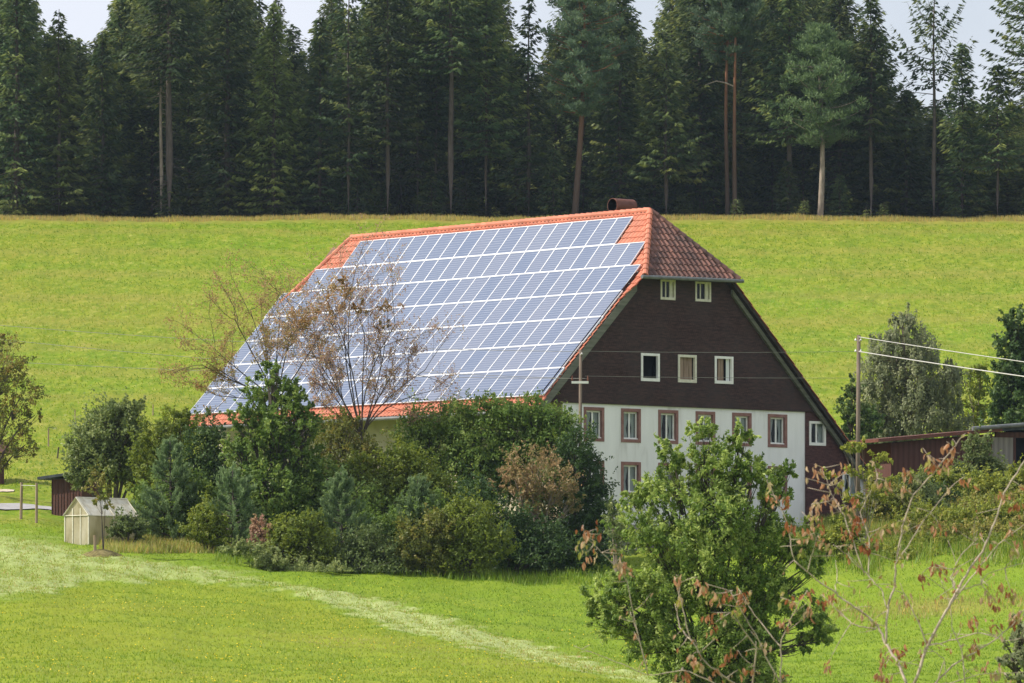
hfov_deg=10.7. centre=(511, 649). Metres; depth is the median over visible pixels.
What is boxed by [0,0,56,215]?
spruce tree
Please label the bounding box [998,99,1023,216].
spruce tree
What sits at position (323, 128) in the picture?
spruce tree
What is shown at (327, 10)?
spruce tree
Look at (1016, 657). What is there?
corner bush
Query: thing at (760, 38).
spruce tree
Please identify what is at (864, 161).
spruce tree
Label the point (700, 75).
spruce tree
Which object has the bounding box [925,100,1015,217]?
spruce tree
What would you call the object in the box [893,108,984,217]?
spruce tree
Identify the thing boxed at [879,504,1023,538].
herb patch
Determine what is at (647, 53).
spruce tree
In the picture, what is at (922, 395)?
birch tree
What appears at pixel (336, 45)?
spruce tree
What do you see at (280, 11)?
spruce tree
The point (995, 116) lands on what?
spruce tree
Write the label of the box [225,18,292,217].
spruce tree
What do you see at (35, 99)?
spruce tree
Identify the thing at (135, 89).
spruce tree
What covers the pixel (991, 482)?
herb patch
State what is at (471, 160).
spruce tree
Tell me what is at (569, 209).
young spruce
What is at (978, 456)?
elder shrub
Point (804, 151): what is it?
spruce tree
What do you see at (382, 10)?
spruce tree
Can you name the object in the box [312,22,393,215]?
spruce tree
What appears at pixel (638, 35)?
spruce tree
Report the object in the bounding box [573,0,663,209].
spruce tree
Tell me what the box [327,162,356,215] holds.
young spruce
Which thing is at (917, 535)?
bramble patch
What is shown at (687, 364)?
window
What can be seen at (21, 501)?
fence post
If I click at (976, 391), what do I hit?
willow sapling
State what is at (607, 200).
young spruce
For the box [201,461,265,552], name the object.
young pine
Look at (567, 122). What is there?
spruce tree
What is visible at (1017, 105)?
spruce tree
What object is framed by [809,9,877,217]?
spruce tree
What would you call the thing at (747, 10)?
pine tree
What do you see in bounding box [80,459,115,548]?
young tree
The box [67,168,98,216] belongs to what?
young spruce
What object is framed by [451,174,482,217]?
young spruce
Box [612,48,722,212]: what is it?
spruce tree
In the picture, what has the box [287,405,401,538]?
elder shrub
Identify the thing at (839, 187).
young spruce
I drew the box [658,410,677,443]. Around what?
window
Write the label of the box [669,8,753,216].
spruce tree
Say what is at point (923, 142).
spruce tree
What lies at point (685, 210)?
young spruce
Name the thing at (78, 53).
spruce tree
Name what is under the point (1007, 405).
lime tree
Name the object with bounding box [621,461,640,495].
window
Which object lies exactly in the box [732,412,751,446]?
window
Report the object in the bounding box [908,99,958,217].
spruce tree
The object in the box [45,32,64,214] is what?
spruce tree
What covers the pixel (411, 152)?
spruce tree
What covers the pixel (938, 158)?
spruce tree
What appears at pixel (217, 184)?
spruce tree
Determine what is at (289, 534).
berry bush
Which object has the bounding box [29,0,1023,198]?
sky
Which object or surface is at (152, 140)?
spruce tree
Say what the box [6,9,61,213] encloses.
spruce tree
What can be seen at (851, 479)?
window
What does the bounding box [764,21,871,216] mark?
pine tree
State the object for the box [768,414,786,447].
window
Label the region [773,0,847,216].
spruce tree
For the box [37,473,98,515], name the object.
garden hut
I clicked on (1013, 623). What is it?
foreground shrub
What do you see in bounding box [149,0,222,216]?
spruce tree
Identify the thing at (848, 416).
maple tree
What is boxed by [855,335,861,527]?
utility pole
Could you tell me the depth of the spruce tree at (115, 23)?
434.47 m
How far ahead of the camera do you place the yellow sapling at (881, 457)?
229.96 m
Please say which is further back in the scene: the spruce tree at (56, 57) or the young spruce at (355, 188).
the spruce tree at (56, 57)
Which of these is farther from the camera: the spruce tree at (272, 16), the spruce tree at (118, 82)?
the spruce tree at (118, 82)
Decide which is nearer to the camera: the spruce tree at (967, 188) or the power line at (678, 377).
the power line at (678, 377)
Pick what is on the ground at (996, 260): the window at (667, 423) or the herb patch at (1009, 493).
the herb patch at (1009, 493)
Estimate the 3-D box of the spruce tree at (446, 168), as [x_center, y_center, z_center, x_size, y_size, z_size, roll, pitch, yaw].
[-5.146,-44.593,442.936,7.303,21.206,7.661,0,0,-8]
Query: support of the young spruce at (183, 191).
on the ground at (996, 260)
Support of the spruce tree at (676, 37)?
on the ground at (996, 260)
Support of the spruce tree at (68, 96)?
on the ground at (996, 260)
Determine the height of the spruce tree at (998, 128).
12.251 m
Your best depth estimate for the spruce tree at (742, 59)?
434.70 m
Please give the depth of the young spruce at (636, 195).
428.19 m
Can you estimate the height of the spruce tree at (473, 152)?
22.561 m
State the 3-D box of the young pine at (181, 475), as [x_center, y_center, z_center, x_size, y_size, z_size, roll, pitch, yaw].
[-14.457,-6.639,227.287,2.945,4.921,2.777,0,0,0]
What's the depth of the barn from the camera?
254.03 m
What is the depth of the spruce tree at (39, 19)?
494.83 m
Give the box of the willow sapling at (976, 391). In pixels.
[960,358,991,434]
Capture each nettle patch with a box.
[860,496,1003,523]
[868,453,1023,504]
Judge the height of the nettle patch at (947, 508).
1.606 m
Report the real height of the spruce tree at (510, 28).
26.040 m
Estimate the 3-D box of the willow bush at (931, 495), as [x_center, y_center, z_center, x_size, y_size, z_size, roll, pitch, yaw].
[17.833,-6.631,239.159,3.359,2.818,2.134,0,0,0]
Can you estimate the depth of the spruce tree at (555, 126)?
432.45 m
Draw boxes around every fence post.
[20,482,22,518]
[35,483,37,522]
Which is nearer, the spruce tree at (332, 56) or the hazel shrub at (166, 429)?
the hazel shrub at (166, 429)
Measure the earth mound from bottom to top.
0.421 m
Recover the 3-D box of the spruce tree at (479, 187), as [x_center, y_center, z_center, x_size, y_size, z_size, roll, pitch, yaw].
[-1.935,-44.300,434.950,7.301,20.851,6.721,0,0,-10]
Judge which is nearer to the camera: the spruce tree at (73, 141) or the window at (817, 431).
the window at (817, 431)
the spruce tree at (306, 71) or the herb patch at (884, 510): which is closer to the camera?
the herb patch at (884, 510)
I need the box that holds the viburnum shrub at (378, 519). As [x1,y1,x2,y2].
[331,473,471,566]
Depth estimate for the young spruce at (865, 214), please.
421.27 m
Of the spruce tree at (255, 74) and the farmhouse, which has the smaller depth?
the farmhouse
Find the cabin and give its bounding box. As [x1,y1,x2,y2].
[0,439,11,483]
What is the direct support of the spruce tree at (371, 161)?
on the ground at (996, 260)
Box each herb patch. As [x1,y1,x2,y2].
[860,481,1023,510]
[861,472,938,524]
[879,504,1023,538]
[890,491,1023,532]
[932,462,1023,498]
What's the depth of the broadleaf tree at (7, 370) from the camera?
250.02 m
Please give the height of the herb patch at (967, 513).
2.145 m
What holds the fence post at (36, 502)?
on the ground at (996, 260)
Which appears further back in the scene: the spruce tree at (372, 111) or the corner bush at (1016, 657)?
the spruce tree at (372, 111)
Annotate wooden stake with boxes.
[94,535,95,550]
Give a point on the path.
(6, 490)
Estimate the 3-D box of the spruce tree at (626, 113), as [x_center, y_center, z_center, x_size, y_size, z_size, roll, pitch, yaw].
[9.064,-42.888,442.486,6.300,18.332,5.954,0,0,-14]
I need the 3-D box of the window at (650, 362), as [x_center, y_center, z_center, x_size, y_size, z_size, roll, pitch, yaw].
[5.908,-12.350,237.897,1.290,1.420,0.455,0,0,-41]
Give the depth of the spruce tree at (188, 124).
433.42 m
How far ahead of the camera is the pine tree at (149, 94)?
425.40 m
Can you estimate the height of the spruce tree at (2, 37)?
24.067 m
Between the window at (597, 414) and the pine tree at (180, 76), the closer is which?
the window at (597, 414)
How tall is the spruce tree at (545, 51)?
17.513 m
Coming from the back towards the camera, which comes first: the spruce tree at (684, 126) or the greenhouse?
the spruce tree at (684, 126)
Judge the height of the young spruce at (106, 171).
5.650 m
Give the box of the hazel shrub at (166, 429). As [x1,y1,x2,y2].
[124,402,203,524]
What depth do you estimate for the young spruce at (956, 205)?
426.00 m
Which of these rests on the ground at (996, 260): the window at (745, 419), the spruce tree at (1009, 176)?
the spruce tree at (1009, 176)
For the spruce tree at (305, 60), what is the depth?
463.86 m
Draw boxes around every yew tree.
[152,406,233,498]
[500,422,621,567]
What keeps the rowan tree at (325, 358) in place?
on the ground at (996, 260)
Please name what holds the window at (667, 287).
in the farmhouse
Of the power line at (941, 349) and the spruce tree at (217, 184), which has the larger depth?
the spruce tree at (217, 184)
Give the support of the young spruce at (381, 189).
on the ground at (996, 260)
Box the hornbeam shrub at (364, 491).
[221,445,452,553]
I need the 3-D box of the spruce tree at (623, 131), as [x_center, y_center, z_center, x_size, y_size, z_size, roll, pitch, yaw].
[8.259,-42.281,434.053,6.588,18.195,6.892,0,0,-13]
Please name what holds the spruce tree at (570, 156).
on the ground at (996, 260)
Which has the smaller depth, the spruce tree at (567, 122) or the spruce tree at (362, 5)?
the spruce tree at (567, 122)
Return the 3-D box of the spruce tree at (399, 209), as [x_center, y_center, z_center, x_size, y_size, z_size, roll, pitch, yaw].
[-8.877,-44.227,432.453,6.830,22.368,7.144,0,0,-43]
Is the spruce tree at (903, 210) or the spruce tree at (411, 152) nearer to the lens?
the spruce tree at (903, 210)
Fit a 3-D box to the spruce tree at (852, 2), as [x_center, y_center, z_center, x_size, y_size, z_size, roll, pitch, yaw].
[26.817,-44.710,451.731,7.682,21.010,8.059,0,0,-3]
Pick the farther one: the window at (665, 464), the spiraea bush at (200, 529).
the window at (665, 464)
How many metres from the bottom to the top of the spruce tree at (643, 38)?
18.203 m
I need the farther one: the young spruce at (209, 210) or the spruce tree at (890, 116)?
the spruce tree at (890, 116)
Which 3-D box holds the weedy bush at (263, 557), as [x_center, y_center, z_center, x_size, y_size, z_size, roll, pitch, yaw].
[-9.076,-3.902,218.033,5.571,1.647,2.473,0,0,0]
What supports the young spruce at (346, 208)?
on the ground at (996, 260)
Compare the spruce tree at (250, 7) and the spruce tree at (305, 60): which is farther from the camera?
the spruce tree at (305, 60)
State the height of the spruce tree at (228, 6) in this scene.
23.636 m
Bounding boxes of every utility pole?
[571,350,588,445]
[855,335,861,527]
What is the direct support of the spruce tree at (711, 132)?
on the ground at (996, 260)
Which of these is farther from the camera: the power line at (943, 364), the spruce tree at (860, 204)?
the spruce tree at (860, 204)
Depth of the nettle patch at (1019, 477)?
245.65 m
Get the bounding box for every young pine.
[131,433,199,540]
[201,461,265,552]
[310,464,372,547]
[387,472,439,570]
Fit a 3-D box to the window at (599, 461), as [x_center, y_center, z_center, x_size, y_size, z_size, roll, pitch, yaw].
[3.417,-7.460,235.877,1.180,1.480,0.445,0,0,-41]
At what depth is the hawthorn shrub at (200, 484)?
227.92 m
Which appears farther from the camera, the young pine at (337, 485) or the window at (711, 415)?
the window at (711, 415)
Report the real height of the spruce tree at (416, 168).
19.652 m
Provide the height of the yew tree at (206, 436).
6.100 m
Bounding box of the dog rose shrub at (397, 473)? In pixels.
[339,419,458,515]
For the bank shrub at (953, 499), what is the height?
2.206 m
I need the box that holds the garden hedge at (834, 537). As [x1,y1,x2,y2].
[796,511,959,559]
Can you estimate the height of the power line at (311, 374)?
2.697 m
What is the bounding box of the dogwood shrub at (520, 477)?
[488,439,586,570]
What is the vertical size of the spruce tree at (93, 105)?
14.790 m
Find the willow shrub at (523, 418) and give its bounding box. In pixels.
[470,387,597,521]
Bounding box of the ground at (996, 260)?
[0,216,1023,682]
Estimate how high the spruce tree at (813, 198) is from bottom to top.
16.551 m
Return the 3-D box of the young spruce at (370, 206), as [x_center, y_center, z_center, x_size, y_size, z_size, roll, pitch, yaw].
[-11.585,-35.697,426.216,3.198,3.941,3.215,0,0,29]
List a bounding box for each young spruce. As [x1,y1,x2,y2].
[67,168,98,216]
[93,151,130,218]
[152,165,194,217]
[155,174,183,217]
[200,186,217,216]
[269,188,293,216]
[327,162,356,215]
[339,194,354,215]
[341,162,372,215]
[349,169,385,215]
[372,183,391,215]
[414,171,450,216]
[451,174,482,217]
[534,148,572,216]
[558,192,571,213]
[599,194,609,211]
[628,183,648,207]
[640,194,649,206]
[676,194,693,215]
[687,197,700,215]
[694,185,714,214]
[730,198,744,216]
[770,160,802,215]
[796,200,810,215]
[825,174,854,216]
[860,210,871,216]
[876,204,888,215]
[948,192,962,217]
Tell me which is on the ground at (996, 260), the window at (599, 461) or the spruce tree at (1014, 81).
the spruce tree at (1014, 81)
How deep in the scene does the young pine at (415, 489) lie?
222.26 m
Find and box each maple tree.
[217,359,354,536]
[832,373,886,444]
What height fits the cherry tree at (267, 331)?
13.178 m
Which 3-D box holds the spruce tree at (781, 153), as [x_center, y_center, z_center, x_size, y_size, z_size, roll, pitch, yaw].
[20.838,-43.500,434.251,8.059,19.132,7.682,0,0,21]
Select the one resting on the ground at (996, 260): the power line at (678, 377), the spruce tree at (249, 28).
the spruce tree at (249, 28)
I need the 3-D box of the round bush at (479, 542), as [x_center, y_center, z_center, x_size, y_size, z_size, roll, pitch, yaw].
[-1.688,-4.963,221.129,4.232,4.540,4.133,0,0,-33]
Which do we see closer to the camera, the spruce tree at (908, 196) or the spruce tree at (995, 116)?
the spruce tree at (908, 196)
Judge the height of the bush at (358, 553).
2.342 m
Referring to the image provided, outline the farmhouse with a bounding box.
[189,198,876,551]
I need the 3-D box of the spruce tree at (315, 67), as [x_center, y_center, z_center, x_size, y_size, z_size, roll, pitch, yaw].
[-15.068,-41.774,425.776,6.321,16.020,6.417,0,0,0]
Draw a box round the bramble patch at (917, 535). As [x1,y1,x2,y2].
[893,519,1023,546]
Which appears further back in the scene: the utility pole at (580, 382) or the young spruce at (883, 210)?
the young spruce at (883, 210)
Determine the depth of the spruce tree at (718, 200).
430.75 m
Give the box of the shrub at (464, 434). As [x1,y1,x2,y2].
[380,387,532,506]
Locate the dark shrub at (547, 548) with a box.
[442,457,623,574]
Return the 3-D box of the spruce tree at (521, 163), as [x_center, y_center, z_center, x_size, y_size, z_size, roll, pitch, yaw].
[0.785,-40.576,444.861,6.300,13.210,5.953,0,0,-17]
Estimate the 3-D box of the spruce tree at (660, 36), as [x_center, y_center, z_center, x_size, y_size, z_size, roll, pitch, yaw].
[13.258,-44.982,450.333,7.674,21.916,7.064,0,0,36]
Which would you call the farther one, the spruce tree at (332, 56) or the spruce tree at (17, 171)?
the spruce tree at (332, 56)
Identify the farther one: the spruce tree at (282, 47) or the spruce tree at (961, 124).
the spruce tree at (282, 47)
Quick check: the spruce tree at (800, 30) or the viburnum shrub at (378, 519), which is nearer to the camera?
the viburnum shrub at (378, 519)
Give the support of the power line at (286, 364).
attached to the utility pole at (580, 382)
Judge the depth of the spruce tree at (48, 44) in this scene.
441.85 m
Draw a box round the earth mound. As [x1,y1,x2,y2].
[82,549,121,557]
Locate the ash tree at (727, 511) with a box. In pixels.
[578,415,839,682]
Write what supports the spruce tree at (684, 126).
on the ground at (996, 260)
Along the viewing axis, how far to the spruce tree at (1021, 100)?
461.55 m
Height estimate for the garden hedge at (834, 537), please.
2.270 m
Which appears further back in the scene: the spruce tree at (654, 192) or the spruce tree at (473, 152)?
the spruce tree at (473, 152)
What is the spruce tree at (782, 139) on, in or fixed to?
on the ground at (996, 260)
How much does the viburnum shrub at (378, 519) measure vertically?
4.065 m
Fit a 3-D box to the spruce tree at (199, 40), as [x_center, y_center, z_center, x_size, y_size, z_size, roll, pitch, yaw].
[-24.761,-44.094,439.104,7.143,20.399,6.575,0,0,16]
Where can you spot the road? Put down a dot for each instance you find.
(13, 506)
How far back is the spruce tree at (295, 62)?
433.50 m
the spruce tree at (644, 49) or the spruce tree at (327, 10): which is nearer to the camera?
the spruce tree at (327, 10)
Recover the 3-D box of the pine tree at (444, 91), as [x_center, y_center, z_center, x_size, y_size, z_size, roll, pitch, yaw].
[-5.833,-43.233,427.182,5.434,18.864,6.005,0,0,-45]
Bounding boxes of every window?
[584,407,603,441]
[585,461,603,494]
[621,408,640,442]
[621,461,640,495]
[641,353,659,381]
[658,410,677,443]
[658,463,677,494]
[660,279,675,299]
[678,354,696,382]
[695,281,710,301]
[696,411,714,444]
[714,356,732,383]
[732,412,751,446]
[734,466,751,498]
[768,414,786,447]
[768,466,786,493]
[809,421,825,445]
[842,472,855,497]
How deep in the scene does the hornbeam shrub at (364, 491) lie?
225.29 m
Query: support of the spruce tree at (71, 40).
on the ground at (996, 260)
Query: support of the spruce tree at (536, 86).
on the ground at (996, 260)
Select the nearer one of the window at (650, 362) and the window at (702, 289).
the window at (650, 362)
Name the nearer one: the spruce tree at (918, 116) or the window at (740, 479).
the window at (740, 479)
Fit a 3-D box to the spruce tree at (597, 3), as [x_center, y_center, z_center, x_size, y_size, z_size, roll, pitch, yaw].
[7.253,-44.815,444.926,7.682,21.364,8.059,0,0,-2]
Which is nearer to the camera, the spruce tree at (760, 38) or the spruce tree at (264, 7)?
the spruce tree at (760, 38)
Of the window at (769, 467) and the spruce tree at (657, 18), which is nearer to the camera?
the window at (769, 467)
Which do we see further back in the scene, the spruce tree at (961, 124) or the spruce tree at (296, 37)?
the spruce tree at (296, 37)
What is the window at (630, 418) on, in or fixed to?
in the farmhouse
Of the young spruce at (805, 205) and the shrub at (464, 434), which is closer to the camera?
the shrub at (464, 434)
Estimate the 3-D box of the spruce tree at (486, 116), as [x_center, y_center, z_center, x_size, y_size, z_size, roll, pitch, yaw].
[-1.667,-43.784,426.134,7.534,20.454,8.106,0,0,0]
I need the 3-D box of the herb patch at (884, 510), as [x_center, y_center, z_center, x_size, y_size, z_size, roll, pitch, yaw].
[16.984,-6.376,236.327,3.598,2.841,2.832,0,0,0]
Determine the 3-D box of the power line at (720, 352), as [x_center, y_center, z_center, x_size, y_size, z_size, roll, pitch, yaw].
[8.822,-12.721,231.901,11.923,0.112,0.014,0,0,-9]
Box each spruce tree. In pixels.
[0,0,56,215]
[0,0,60,216]
[0,0,72,217]
[0,2,31,213]
[0,8,32,200]
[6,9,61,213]
[11,34,86,216]
[21,10,99,212]
[28,39,105,216]
[31,0,49,47]
[39,47,98,214]
[41,39,91,214]
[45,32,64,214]
[54,34,80,214]
[61,38,138,213]
[65,31,140,216]
[74,24,148,213]
[78,0,159,218]
[94,0,163,213]
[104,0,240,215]
[114,0,191,217]
[118,4,165,218]
[130,6,202,218]
[137,0,236,215]
[139,13,186,214]
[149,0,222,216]
[164,0,282,217]
[173,0,243,217]
[177,0,269,215]
[184,15,233,216]
[196,0,270,216]
[220,0,268,217]
[224,27,299,217]
[225,2,316,216]
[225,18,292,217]
[229,1,264,217]
[240,28,307,214]
[253,24,329,215]
[256,0,294,213]
[267,53,330,215]
[281,53,345,214]
[282,16,356,211]
[287,0,375,214]
[296,56,336,210]
[298,53,307,84]
[307,1,344,83]
[311,0,385,214]
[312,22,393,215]
[317,0,413,212]
[318,17,354,168]
[321,0,370,212]
[324,5,389,214]
[330,0,438,214]
[351,0,422,215]
[353,1,410,214]
[354,0,381,182]
[358,0,446,215]
[374,0,451,215]
[377,0,463,212]
[383,0,507,212]
[391,4,477,215]
[408,14,481,215]
[419,0,512,209]
[439,0,506,215]
[443,0,537,208]
[444,0,526,217]
[467,0,536,217]
[470,61,560,214]
[479,44,545,217]
[487,0,569,215]
[493,75,541,217]
[500,0,517,213]
[502,7,514,45]
[507,78,587,216]
[509,30,602,217]
[517,75,557,215]
[533,5,606,212]
[534,10,598,212]
[537,45,576,212]
[540,3,563,81]
[543,2,625,213]
[558,0,643,213]
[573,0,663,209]
[579,10,657,211]
[590,11,662,197]
[598,13,668,209]
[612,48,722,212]
[612,49,678,213]
[623,47,693,214]
[632,32,656,202]
[632,46,675,216]
[639,0,692,215]
[643,0,754,209]
[646,12,675,64]
[647,0,724,216]
[648,0,681,111]
[650,1,722,215]
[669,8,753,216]
[670,0,763,214]
[694,61,756,210]
[698,15,778,215]
[702,56,774,215]
[721,5,778,214]
[724,0,812,215]
[728,0,799,213]
[732,0,822,202]
[738,3,827,213]
[748,0,848,208]
[769,0,826,212]
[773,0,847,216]
[778,0,840,216]
[793,0,883,207]
[797,21,888,216]
[798,0,861,213]
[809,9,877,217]
[816,50,896,214]
[826,29,918,217]
[832,0,922,211]
[854,36,920,212]
[861,98,941,217]
[874,88,942,216]
[875,69,910,213]
[875,103,937,217]
[876,0,978,211]
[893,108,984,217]
[895,104,945,215]
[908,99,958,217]
[921,122,957,217]
[922,42,1000,215]
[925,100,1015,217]
[932,114,1004,217]
[953,63,1023,215]
[959,100,1005,215]
[963,110,1023,217]
[966,123,1016,215]
[976,101,1023,212]
[977,0,1023,98]
[977,112,1023,216]
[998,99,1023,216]
[1002,109,1023,214]
[1013,94,1023,161]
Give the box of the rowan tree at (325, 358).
[259,213,467,442]
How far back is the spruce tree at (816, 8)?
441.82 m
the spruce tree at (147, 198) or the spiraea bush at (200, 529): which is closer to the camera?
the spiraea bush at (200, 529)
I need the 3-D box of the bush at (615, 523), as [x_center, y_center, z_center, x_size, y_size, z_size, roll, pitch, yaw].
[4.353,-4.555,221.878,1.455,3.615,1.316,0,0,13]
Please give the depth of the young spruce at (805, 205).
421.24 m
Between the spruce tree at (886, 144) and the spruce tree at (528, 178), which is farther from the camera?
the spruce tree at (886, 144)
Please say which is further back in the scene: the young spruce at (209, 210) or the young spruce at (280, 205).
the young spruce at (280, 205)
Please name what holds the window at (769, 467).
in the farmhouse
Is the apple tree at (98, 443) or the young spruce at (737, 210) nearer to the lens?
the apple tree at (98, 443)
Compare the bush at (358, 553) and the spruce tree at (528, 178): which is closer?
the bush at (358, 553)
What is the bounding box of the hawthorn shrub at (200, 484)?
[129,457,230,538]
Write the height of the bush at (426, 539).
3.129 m
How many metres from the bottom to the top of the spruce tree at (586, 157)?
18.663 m
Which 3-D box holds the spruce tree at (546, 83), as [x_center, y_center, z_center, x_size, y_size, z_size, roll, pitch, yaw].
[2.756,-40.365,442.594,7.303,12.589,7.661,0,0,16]
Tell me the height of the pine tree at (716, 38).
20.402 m
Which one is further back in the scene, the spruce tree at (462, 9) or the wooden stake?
the spruce tree at (462, 9)
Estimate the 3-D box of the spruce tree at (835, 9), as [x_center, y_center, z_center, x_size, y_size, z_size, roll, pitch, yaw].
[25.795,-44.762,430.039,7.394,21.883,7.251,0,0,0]
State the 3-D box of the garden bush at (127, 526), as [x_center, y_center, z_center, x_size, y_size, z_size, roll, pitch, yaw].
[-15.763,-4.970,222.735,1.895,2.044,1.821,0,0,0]
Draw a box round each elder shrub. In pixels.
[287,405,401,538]
[951,426,1009,483]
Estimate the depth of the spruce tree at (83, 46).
452.76 m
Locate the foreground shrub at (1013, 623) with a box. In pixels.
[575,432,1023,682]
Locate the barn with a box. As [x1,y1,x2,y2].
[850,423,1023,493]
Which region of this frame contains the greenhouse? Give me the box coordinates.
[63,497,138,544]
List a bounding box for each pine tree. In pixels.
[136,0,196,210]
[404,0,470,214]
[520,0,639,213]
[687,0,769,216]
[705,0,763,213]
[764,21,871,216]
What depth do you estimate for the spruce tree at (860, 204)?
429.54 m
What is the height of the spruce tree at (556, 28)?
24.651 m
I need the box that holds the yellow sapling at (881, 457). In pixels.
[823,436,895,543]
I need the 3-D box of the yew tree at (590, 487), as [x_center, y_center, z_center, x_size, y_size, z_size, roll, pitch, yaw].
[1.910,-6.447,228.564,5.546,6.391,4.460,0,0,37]
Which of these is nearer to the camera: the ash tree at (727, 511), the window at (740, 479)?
the ash tree at (727, 511)
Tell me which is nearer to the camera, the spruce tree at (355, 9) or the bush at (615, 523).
the bush at (615, 523)
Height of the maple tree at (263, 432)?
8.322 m
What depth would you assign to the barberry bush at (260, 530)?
219.71 m
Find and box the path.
[0,489,13,491]
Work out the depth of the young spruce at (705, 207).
430.20 m
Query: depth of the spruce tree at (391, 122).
440.86 m
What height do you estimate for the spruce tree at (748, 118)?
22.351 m
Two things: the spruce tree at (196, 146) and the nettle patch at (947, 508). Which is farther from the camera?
the spruce tree at (196, 146)
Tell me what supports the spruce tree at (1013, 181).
on the ground at (996, 260)
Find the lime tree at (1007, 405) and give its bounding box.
[977,303,1023,433]
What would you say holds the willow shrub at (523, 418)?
on the ground at (996, 260)
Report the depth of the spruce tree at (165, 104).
453.55 m
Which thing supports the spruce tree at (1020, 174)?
on the ground at (996, 260)
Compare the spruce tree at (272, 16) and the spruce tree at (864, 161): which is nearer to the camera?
the spruce tree at (272, 16)
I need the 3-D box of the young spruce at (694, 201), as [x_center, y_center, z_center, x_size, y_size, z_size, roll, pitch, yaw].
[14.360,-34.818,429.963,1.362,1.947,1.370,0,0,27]
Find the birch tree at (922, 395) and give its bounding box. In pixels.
[848,302,974,443]
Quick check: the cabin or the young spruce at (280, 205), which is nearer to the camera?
the cabin
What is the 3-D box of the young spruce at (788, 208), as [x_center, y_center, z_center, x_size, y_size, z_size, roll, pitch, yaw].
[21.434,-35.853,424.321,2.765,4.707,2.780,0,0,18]
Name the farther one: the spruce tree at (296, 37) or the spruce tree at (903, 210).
the spruce tree at (296, 37)
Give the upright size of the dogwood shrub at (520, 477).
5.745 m
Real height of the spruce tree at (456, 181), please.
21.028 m
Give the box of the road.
[0,503,51,509]
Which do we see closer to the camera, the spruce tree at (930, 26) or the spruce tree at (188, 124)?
the spruce tree at (930, 26)
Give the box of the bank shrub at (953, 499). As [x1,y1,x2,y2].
[912,476,962,502]
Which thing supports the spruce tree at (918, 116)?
on the ground at (996, 260)
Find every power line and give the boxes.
[0,325,578,351]
[1,339,570,378]
[36,363,586,378]
[599,351,855,352]
[604,376,716,377]
[859,351,1023,376]
[860,337,1023,361]
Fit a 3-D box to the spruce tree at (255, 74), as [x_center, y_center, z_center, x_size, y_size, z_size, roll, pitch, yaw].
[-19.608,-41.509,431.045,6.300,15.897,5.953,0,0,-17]
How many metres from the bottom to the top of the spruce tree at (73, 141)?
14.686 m
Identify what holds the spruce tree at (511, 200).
on the ground at (996, 260)
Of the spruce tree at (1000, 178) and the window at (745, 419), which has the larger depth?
the spruce tree at (1000, 178)
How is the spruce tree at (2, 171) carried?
on the ground at (996, 260)
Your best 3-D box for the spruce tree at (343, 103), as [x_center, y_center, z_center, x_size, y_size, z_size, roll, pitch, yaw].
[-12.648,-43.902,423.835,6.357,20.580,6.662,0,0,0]
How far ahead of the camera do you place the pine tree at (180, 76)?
423.71 m
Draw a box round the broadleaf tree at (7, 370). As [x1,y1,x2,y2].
[0,332,50,472]
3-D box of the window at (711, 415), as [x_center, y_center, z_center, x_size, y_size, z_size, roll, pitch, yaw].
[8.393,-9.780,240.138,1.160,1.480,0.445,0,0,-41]
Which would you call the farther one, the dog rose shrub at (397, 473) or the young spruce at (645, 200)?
the young spruce at (645, 200)
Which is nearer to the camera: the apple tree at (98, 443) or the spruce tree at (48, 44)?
the apple tree at (98, 443)
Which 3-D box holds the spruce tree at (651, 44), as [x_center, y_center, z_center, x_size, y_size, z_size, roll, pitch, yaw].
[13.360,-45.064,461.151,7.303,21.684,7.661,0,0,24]
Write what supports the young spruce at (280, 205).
on the ground at (996, 260)
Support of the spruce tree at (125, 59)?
on the ground at (996, 260)
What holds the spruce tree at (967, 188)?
on the ground at (996, 260)
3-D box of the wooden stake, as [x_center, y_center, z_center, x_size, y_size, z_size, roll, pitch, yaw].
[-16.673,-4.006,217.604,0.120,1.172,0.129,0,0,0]
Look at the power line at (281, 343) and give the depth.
244.61 m
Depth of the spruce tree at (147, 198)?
440.61 m
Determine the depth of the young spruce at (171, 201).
424.58 m
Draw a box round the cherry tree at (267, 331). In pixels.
[153,243,371,427]
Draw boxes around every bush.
[105,505,149,545]
[175,485,239,551]
[216,532,352,572]
[246,514,273,551]
[262,505,344,567]
[323,520,420,572]
[371,502,466,574]
[426,472,529,578]
[602,495,636,572]
[891,468,949,510]
[994,613,1023,682]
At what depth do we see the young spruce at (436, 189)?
425.65 m
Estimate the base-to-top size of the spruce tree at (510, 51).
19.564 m
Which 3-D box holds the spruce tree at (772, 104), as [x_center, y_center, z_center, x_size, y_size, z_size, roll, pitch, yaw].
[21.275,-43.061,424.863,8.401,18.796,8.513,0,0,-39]
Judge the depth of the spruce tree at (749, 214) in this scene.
443.85 m
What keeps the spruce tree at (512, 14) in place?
on the ground at (996, 260)
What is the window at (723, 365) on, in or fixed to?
in the farmhouse
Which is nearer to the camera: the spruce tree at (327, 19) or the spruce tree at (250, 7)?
the spruce tree at (250, 7)
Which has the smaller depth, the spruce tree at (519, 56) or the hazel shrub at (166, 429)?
the hazel shrub at (166, 429)
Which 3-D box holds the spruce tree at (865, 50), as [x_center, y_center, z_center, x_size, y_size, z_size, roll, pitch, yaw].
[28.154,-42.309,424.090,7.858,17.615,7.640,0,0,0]
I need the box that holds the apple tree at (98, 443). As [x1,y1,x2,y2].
[48,384,151,497]
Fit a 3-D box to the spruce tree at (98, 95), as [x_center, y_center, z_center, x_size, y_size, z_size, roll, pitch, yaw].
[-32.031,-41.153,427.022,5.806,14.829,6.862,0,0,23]

